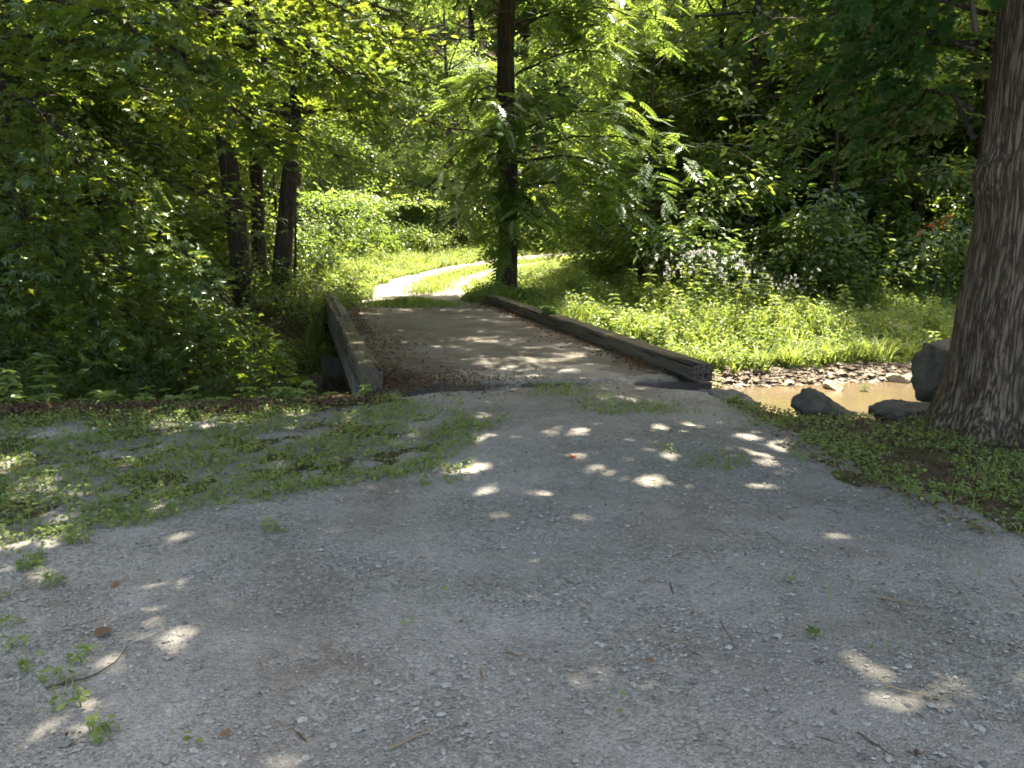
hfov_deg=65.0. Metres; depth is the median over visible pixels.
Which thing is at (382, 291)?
gravel track
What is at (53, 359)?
shrub
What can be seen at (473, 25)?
woodland tree
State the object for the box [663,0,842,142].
woodland tree
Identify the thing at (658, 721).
gravel drive
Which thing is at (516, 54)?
woodland tree
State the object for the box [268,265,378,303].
shrub
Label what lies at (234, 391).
creek rock
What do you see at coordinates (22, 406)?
leaf litter
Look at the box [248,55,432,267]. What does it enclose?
woodland tree
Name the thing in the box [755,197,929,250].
shrub
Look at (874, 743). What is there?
twig
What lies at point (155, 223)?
shrub
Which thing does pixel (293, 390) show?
bank weed
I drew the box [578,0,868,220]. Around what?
woodland tree
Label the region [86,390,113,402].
bank weed
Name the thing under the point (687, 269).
flowering weed
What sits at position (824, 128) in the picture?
woodland tree
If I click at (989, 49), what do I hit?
woodland tree
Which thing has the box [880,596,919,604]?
twig
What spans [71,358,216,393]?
shrub
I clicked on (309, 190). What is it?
shrub
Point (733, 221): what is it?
shrub
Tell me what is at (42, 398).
bank weed
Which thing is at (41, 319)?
shrub
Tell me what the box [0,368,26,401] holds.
weed
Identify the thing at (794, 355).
grass clump
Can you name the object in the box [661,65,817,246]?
woodland tree
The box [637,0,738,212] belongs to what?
woodland tree
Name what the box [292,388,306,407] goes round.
weed
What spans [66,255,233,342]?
shrub
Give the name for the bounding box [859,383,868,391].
weed
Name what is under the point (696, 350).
grass clump
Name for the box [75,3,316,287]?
woodland tree
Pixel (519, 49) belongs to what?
woodland tree
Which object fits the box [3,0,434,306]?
maple tree
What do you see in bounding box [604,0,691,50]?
woodland tree
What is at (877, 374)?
creek gravel
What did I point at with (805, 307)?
meadow weed
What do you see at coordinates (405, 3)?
woodland tree
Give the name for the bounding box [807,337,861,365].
grass clump
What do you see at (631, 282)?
meadow weed
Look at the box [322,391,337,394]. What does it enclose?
bank weed
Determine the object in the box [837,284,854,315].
meadow weed
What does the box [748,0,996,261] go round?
woodland tree
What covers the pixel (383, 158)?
woodland tree
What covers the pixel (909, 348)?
grass clump
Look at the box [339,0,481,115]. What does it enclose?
woodland tree
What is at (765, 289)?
meadow weed
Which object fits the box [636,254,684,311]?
flowering weed
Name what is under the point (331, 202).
woodland tree
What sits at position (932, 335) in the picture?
meadow weed
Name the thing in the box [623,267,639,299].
meadow weed
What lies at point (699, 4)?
leaning tree
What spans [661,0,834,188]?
woodland tree
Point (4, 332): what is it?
shrub
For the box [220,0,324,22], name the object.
woodland tree
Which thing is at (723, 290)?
flowering weed
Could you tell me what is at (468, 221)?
shrub
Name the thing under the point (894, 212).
shrub
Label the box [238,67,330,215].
woodland tree
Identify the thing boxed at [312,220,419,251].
shrub
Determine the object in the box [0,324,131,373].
shrub
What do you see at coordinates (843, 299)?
meadow weed
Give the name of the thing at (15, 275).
shrub
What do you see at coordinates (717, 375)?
weed
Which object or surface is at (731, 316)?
meadow weed
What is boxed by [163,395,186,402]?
bank weed
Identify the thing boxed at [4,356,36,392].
shrub
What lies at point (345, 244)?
shrub
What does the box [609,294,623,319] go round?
meadow weed
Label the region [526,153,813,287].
shrub
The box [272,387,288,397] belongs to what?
bank weed
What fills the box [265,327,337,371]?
shrub
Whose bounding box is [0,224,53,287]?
shrub
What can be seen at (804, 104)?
woodland tree
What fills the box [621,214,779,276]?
shrub
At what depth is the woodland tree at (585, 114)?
44.07 m
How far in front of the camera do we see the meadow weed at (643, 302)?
16.82 m
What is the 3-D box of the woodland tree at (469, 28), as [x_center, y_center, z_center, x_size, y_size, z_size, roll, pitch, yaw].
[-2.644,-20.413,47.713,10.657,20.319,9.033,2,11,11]
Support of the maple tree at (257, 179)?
on the ground at (276, 322)
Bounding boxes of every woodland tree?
[0,0,174,294]
[0,2,120,242]
[0,8,88,301]
[0,20,224,308]
[0,73,247,251]
[2,60,119,262]
[15,0,249,236]
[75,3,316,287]
[102,97,250,251]
[141,8,381,286]
[161,0,235,33]
[162,68,307,239]
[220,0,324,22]
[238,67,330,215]
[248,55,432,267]
[248,62,415,252]
[265,30,365,224]
[294,22,423,224]
[298,121,399,258]
[299,63,447,249]
[305,93,424,207]
[315,0,410,49]
[315,56,473,242]
[320,0,466,127]
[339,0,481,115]
[343,0,560,249]
[360,83,466,227]
[368,0,548,207]
[381,44,523,247]
[382,74,520,226]
[401,0,531,117]
[415,0,560,178]
[425,0,585,55]
[436,47,601,249]
[459,81,578,247]
[463,0,633,202]
[473,1,630,101]
[476,0,594,185]
[482,1,641,251]
[494,56,631,240]
[516,0,657,109]
[523,5,629,103]
[526,0,811,289]
[539,0,715,70]
[542,68,623,201]
[543,0,630,174]
[543,66,724,270]
[569,71,692,247]
[571,27,776,276]
[571,43,772,222]
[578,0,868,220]
[579,0,784,208]
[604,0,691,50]
[619,0,845,264]
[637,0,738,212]
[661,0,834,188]
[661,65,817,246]
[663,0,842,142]
[664,0,956,216]
[672,0,990,295]
[696,7,919,236]
[711,0,996,270]
[727,26,820,166]
[743,0,924,209]
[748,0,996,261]
[766,52,977,270]
[775,2,988,215]
[829,0,996,286]
[831,13,990,253]
[836,0,990,269]
[888,5,980,191]
[922,81,984,283]
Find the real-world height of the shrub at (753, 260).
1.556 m
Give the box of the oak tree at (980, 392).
[723,0,1023,449]
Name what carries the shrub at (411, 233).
on the ground at (276, 322)
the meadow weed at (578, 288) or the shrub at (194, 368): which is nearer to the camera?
the shrub at (194, 368)
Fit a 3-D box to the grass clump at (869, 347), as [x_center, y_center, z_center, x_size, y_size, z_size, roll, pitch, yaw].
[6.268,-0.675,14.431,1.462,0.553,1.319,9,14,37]
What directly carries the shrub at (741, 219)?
on the ground at (276, 322)
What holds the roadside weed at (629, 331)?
on the ground at (276, 322)
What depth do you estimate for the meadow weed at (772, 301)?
15.22 m
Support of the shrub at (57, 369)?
on the ground at (276, 322)
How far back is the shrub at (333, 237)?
25.59 m
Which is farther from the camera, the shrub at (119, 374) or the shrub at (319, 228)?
the shrub at (319, 228)
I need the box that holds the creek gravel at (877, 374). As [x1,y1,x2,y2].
[709,360,911,388]
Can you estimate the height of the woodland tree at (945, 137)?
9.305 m
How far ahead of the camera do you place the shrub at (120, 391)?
12.41 m
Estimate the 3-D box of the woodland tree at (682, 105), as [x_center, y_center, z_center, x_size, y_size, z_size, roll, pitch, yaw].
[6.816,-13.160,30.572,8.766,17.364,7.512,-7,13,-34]
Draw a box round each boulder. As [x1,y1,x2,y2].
[697,389,759,406]
[790,387,856,420]
[868,399,929,420]
[886,323,914,340]
[910,339,950,402]
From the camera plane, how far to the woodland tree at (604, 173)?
42.20 m
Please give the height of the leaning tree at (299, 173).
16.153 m
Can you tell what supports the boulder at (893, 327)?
on the ground at (276, 322)
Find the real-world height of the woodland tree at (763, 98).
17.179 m
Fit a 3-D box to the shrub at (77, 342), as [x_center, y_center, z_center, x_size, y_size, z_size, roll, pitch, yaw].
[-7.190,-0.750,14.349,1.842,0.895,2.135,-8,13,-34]
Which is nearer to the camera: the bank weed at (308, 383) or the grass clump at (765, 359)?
the bank weed at (308, 383)
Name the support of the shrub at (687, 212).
on the ground at (276, 322)
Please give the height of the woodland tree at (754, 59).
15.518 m
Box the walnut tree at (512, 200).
[401,0,722,288]
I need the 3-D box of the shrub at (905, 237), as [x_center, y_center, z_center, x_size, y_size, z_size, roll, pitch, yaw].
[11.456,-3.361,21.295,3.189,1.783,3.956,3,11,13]
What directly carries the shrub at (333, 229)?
on the ground at (276, 322)
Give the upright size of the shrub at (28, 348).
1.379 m
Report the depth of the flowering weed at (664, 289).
16.89 m
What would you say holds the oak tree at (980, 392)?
on the ground at (276, 322)
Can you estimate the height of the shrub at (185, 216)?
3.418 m
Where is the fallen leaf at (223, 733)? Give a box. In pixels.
[218,728,231,737]
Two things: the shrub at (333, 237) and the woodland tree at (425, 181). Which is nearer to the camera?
the shrub at (333, 237)
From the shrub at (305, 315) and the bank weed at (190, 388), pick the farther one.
the shrub at (305, 315)
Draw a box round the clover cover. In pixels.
[0,379,1023,755]
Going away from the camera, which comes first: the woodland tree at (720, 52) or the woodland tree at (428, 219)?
the woodland tree at (720, 52)
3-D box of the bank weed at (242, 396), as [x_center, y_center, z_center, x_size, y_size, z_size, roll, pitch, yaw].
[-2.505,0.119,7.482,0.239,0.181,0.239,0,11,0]
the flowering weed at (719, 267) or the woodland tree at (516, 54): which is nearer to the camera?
the flowering weed at (719, 267)
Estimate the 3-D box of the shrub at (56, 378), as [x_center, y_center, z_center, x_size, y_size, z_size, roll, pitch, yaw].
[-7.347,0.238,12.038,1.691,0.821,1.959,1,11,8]
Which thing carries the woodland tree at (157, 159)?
on the ground at (276, 322)
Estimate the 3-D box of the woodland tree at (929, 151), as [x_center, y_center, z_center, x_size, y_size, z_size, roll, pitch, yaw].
[10.746,-6.113,23.401,6.211,7.974,5.658,-8,13,-34]
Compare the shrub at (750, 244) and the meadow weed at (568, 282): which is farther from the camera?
the shrub at (750, 244)
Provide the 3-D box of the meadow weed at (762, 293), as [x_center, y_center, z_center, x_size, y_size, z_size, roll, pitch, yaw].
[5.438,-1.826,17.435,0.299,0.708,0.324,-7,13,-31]
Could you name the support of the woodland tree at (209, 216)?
on the ground at (276, 322)
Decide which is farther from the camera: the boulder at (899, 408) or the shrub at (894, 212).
the shrub at (894, 212)
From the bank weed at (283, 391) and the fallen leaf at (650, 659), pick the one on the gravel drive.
the fallen leaf at (650, 659)
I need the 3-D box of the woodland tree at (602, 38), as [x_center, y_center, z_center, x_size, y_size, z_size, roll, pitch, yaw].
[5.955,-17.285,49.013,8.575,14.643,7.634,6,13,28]
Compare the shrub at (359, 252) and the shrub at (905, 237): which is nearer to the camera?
the shrub at (905, 237)
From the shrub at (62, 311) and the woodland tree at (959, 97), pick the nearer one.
the shrub at (62, 311)
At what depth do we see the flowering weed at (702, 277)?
16.23 m
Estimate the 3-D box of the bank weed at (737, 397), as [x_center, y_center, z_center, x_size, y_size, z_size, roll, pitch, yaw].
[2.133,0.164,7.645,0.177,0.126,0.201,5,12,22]
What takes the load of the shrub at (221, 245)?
on the ground at (276, 322)
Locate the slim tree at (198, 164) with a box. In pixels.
[0,0,247,357]
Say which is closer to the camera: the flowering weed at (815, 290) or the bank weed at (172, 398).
the bank weed at (172, 398)
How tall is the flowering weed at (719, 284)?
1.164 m
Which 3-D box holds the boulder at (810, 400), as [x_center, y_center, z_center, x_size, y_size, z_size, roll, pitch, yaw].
[2.803,0.262,7.231,0.572,0.442,0.466,4,12,20]
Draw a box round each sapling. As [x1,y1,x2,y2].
[230,29,342,297]
[917,214,961,311]
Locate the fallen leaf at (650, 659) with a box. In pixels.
[643,657,654,661]
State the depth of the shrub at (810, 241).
19.93 m
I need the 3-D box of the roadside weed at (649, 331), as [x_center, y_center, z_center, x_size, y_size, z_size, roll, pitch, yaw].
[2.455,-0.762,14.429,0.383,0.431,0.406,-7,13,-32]
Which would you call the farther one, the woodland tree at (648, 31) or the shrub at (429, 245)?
the woodland tree at (648, 31)
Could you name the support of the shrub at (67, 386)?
on the ground at (276, 322)
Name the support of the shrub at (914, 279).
on the ground at (276, 322)
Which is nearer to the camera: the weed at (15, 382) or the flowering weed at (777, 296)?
the weed at (15, 382)
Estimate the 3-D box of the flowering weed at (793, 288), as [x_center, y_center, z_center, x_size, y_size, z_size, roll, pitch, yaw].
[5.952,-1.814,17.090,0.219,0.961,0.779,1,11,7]
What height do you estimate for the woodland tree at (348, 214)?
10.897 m
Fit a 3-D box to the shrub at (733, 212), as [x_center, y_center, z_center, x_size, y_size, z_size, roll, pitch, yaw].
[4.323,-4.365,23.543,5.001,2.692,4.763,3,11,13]
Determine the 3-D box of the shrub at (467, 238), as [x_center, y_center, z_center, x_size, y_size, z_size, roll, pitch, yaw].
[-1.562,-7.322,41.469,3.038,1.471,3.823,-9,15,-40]
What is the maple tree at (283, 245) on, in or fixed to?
on the ground at (276, 322)
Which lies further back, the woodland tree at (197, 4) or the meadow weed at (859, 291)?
the woodland tree at (197, 4)
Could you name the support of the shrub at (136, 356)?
on the ground at (276, 322)
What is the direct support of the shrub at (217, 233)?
on the ground at (276, 322)
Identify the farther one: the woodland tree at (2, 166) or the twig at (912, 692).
the woodland tree at (2, 166)
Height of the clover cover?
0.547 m
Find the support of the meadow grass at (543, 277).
on the ground at (276, 322)
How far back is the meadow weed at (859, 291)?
17.57 m
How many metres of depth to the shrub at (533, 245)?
39.26 m
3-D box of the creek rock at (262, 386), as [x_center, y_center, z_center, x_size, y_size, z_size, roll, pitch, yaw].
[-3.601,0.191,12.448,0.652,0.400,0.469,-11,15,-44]
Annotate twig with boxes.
[45,645,127,688]
[388,726,434,749]
[857,731,894,755]
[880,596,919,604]
[885,685,945,699]
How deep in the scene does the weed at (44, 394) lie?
7.10 m
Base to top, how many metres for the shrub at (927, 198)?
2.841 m
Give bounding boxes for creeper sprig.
[539,305,560,314]
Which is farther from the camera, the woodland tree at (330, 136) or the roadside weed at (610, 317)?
the woodland tree at (330, 136)
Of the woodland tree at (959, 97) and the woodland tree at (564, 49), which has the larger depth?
the woodland tree at (564, 49)
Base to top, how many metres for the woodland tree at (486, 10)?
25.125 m
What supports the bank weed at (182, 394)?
on the ground at (276, 322)
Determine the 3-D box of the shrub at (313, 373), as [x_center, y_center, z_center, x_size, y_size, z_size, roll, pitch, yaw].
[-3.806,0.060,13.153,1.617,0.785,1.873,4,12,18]
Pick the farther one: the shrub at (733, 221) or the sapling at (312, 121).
the shrub at (733, 221)
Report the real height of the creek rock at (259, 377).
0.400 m
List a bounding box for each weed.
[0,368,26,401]
[25,352,62,403]
[36,393,61,401]
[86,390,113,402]
[97,390,126,404]
[132,385,155,402]
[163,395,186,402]
[176,393,192,401]
[183,386,200,400]
[230,386,253,400]
[267,387,295,399]
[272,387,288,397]
[285,388,297,397]
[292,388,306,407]
[297,380,316,396]
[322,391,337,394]
[358,384,373,398]
[516,290,530,304]
[562,269,573,289]
[570,278,586,300]
[575,270,590,301]
[579,287,592,305]
[596,311,616,331]
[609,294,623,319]
[609,317,620,333]
[621,328,637,335]
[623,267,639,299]
[624,269,637,296]
[626,309,636,327]
[635,320,647,340]
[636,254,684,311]
[639,297,647,312]
[640,329,656,345]
[643,251,698,319]
[650,301,660,315]
[652,318,667,347]
[657,317,672,347]
[662,267,696,302]
[670,244,704,299]
[670,290,687,321]
[672,309,688,340]
[685,282,702,320]
[689,242,717,311]
[689,272,732,307]
[697,248,749,321]
[699,249,743,308]
[700,267,733,299]
[709,267,734,304]
[712,369,722,387]
[719,254,753,306]
[726,307,735,329]
[726,395,742,400]
[742,273,758,314]
[746,267,774,309]
[747,328,758,350]
[755,283,768,305]
[757,273,774,306]
[764,280,787,312]
[765,295,782,325]
[765,323,782,351]
[785,276,798,302]
[786,267,820,311]
[792,296,806,319]
[794,267,811,298]
[796,285,829,306]
[799,298,810,317]
[812,284,822,301]
[835,290,851,314]
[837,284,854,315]
[846,275,865,307]
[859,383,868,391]
[899,300,916,324]
[922,296,941,327]
[927,331,939,341]
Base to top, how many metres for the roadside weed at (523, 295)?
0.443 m
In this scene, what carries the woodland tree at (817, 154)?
on the ground at (276, 322)
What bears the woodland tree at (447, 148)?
on the ground at (276, 322)
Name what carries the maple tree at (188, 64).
on the ground at (276, 322)
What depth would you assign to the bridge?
10.56 m
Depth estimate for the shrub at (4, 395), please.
12.29 m
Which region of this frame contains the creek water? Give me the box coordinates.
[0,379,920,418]
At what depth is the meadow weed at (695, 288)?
15.62 m
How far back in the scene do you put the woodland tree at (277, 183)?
23.95 m
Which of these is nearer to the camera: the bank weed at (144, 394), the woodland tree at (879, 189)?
the bank weed at (144, 394)
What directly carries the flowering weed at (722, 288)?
on the ground at (276, 322)
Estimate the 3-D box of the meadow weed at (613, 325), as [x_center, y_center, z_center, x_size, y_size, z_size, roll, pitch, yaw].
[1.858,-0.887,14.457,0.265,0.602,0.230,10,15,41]
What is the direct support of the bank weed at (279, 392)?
on the ground at (276, 322)
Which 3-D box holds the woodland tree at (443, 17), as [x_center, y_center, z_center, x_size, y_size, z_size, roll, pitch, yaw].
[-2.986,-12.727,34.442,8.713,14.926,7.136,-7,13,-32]
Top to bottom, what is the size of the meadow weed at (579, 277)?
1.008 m
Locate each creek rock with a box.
[129,376,173,392]
[194,379,240,395]
[236,372,268,385]
[256,385,283,395]
[301,374,335,394]
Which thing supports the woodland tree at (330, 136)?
on the ground at (276, 322)
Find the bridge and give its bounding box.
[319,294,711,396]
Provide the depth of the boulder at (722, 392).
7.90 m
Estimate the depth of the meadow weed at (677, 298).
15.47 m
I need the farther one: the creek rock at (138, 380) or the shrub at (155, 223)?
the shrub at (155, 223)
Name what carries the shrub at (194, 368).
on the ground at (276, 322)
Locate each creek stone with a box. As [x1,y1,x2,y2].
[730,384,744,392]
[822,380,843,390]
[886,373,910,382]
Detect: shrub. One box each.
[0,160,268,310]
[0,191,206,286]
[0,207,210,270]
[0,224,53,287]
[0,238,100,299]
[0,261,17,303]
[0,291,128,346]
[0,312,69,380]
[0,323,34,359]
[0,324,59,371]
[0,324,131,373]
[0,338,78,392]
[0,350,114,395]
[0,355,165,401]
[0,363,63,401]
[0,367,88,401]
[2,356,85,400]
[3,181,224,237]
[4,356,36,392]
[21,291,166,335]
[53,325,151,364]
[55,305,225,375]
[55,344,163,382]
[63,365,186,402]
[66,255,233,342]
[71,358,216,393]
[95,327,240,379]
[100,358,256,401]
[122,206,275,284]
[159,305,239,340]
[163,346,306,393]
[179,183,311,226]
[187,223,272,252]
[187,376,281,401]
[188,233,229,287]
[195,208,389,280]
[213,245,345,297]
[229,362,332,393]
[240,279,328,314]
[253,280,374,334]
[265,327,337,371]
[266,215,360,242]
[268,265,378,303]
[270,213,378,262]
[279,373,340,394]
[293,245,351,276]
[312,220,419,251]
[314,235,361,258]
[347,199,451,240]
[349,239,392,257]
[367,221,431,248]
[375,197,474,244]
[376,221,468,254]
[443,202,558,250]
[449,228,476,245]
[495,197,590,250]
[521,237,548,250]
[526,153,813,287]
[553,221,679,269]
[555,216,682,279]
[577,194,750,264]
[588,189,741,227]
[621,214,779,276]
[658,206,794,260]
[672,210,842,278]
[675,189,821,240]
[677,204,823,260]
[694,242,843,289]
[697,222,834,262]
[705,203,909,285]
[712,237,905,303]
[738,200,907,222]
[747,208,971,301]
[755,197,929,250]
[766,199,958,274]
[809,193,965,260]
[841,197,973,295]
[848,232,947,273]
[876,191,964,260]
[890,224,967,279]
[896,183,953,227]
[901,217,957,261]
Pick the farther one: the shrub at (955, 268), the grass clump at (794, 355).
the shrub at (955, 268)
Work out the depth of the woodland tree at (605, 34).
46.91 m
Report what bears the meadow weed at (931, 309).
on the ground at (276, 322)
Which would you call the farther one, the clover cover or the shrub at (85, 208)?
the shrub at (85, 208)
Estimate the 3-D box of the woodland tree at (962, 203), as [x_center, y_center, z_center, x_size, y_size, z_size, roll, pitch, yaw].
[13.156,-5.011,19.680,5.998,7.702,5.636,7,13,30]
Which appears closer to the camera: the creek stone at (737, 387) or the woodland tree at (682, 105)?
the creek stone at (737, 387)
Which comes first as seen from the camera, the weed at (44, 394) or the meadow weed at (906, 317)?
the weed at (44, 394)
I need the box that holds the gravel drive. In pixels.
[0,363,1023,767]
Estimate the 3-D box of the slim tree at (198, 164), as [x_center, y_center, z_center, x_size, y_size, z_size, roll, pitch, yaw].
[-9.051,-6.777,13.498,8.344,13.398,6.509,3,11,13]
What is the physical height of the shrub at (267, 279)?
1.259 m
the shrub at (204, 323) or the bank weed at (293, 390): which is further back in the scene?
the shrub at (204, 323)
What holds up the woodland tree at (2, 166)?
on the ground at (276, 322)
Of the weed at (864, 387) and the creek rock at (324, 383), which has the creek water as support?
the creek rock at (324, 383)
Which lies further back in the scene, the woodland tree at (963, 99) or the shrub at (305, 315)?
the woodland tree at (963, 99)
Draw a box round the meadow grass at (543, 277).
[15,237,962,372]
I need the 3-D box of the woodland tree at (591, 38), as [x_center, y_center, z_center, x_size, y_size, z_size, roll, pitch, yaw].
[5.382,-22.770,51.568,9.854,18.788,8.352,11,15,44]
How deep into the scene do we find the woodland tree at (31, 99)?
17.99 m
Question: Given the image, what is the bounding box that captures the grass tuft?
[350,294,472,308]
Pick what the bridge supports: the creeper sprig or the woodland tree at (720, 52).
the creeper sprig
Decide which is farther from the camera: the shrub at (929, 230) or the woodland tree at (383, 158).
the woodland tree at (383, 158)
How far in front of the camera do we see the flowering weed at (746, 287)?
15.70 m
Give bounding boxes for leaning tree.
[193,0,446,214]
[603,0,781,222]
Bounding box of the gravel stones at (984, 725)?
[0,373,1023,767]
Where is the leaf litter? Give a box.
[0,302,1023,767]
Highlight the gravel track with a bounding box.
[365,250,598,305]
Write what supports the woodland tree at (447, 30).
on the ground at (276, 322)
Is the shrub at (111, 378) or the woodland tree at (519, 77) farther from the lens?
the woodland tree at (519, 77)
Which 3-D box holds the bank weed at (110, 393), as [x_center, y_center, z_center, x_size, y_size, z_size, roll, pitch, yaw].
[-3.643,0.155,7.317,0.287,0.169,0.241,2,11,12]
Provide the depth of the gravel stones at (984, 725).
3.10 m
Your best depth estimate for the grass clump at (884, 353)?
14.39 m
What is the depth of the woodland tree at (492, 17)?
52.25 m
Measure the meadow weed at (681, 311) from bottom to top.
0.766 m
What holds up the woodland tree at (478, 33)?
on the ground at (276, 322)
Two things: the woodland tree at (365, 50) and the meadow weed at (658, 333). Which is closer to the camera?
the meadow weed at (658, 333)
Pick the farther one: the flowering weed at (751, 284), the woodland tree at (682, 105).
the woodland tree at (682, 105)
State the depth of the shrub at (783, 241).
20.29 m
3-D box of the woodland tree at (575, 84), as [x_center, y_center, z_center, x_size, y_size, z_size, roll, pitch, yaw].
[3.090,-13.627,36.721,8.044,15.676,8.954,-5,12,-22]
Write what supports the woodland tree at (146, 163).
on the ground at (276, 322)
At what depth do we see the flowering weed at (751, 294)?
16.43 m
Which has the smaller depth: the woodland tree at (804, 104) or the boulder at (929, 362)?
the boulder at (929, 362)
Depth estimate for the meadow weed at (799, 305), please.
15.91 m
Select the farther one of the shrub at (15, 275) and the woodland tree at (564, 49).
the woodland tree at (564, 49)
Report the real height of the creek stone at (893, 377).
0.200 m
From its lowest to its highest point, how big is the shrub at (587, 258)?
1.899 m
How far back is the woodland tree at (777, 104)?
30.11 m
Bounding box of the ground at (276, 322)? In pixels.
[0,0,1023,533]
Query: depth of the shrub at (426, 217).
40.19 m
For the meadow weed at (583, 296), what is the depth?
16.28 m
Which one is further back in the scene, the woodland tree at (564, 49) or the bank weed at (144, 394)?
the woodland tree at (564, 49)
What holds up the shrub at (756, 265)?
on the ground at (276, 322)
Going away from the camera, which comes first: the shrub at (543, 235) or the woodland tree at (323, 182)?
the woodland tree at (323, 182)
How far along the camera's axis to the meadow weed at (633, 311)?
14.77 m
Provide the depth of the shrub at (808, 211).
24.94 m
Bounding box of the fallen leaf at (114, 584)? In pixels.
[110,581,119,588]
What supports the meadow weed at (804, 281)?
on the ground at (276, 322)
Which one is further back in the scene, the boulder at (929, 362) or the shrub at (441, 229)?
the shrub at (441, 229)
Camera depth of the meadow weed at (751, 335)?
14.44 m
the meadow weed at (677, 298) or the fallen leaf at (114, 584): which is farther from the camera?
the meadow weed at (677, 298)
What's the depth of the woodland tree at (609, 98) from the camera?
22.93 m
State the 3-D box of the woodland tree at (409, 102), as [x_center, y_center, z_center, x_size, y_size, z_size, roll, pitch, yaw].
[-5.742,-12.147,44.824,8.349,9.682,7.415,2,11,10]
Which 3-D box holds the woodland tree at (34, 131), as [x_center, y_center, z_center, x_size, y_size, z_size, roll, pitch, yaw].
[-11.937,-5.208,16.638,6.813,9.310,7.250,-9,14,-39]
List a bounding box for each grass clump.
[682,345,711,360]
[701,347,732,369]
[747,343,782,368]
[756,334,819,368]
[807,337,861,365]
[838,332,900,361]
[855,330,906,362]
[885,336,926,359]
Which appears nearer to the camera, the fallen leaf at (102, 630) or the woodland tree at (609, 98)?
the fallen leaf at (102, 630)
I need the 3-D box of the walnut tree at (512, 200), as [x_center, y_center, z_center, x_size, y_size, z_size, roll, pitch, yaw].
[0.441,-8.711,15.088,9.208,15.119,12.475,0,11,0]
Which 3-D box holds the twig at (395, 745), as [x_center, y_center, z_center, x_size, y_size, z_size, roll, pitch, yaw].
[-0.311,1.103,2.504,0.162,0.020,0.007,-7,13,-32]
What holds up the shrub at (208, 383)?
on the ground at (276, 322)
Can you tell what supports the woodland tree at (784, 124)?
on the ground at (276, 322)
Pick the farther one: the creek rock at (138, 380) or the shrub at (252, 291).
the shrub at (252, 291)
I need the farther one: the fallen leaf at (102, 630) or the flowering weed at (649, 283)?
the flowering weed at (649, 283)
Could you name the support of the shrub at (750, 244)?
on the ground at (276, 322)
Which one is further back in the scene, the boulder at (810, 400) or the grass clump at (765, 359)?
the grass clump at (765, 359)
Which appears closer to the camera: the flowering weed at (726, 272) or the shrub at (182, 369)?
the shrub at (182, 369)
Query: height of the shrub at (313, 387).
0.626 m
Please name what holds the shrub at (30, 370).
on the ground at (276, 322)
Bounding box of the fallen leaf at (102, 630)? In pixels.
[94,626,111,634]
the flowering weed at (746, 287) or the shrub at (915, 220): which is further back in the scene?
the shrub at (915, 220)
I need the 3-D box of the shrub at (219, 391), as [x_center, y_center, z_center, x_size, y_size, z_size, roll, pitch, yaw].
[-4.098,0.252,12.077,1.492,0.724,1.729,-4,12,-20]
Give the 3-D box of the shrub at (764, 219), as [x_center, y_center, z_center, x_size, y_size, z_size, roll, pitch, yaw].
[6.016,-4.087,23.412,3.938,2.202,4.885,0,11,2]
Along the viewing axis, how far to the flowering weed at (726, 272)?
16.16 m
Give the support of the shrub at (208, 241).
on the ground at (276, 322)
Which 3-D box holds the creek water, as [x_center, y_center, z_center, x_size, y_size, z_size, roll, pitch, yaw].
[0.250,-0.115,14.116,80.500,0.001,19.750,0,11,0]
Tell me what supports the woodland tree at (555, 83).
on the ground at (276, 322)
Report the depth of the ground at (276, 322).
6.00 m
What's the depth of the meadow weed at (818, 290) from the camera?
18.11 m
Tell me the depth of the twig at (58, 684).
2.87 m
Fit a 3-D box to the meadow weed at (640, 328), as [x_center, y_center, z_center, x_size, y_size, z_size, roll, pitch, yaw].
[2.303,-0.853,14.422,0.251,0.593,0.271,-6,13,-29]
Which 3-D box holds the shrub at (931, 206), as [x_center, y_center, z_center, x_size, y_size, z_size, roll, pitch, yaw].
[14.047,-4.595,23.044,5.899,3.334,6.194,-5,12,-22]
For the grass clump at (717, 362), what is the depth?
13.70 m
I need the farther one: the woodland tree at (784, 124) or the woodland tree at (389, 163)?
the woodland tree at (389, 163)
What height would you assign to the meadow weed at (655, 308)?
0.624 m
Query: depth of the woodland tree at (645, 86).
21.18 m
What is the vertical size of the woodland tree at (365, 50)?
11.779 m
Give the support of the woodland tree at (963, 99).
on the ground at (276, 322)
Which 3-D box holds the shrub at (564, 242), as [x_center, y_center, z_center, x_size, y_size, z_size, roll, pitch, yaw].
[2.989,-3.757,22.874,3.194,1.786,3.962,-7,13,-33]
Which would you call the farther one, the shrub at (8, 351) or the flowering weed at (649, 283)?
the flowering weed at (649, 283)
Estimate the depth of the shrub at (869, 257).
22.05 m
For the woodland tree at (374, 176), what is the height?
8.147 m
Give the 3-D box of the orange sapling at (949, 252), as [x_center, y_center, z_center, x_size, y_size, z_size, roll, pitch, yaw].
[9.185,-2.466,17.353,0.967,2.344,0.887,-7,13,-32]
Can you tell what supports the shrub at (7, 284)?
on the ground at (276, 322)
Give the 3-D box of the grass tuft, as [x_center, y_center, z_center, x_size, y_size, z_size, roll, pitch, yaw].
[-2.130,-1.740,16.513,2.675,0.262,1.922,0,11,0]
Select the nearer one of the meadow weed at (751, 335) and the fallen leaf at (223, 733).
the fallen leaf at (223, 733)
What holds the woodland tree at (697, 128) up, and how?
on the ground at (276, 322)
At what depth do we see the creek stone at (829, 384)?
13.06 m
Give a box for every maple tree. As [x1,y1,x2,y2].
[0,0,469,396]
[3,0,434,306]
[12,0,521,293]
[116,0,474,301]
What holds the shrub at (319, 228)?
on the ground at (276, 322)
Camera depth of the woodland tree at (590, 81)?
19.77 m
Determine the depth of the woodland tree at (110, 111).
16.06 m
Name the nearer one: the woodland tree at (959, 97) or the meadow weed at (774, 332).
the meadow weed at (774, 332)
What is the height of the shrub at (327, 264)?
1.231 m

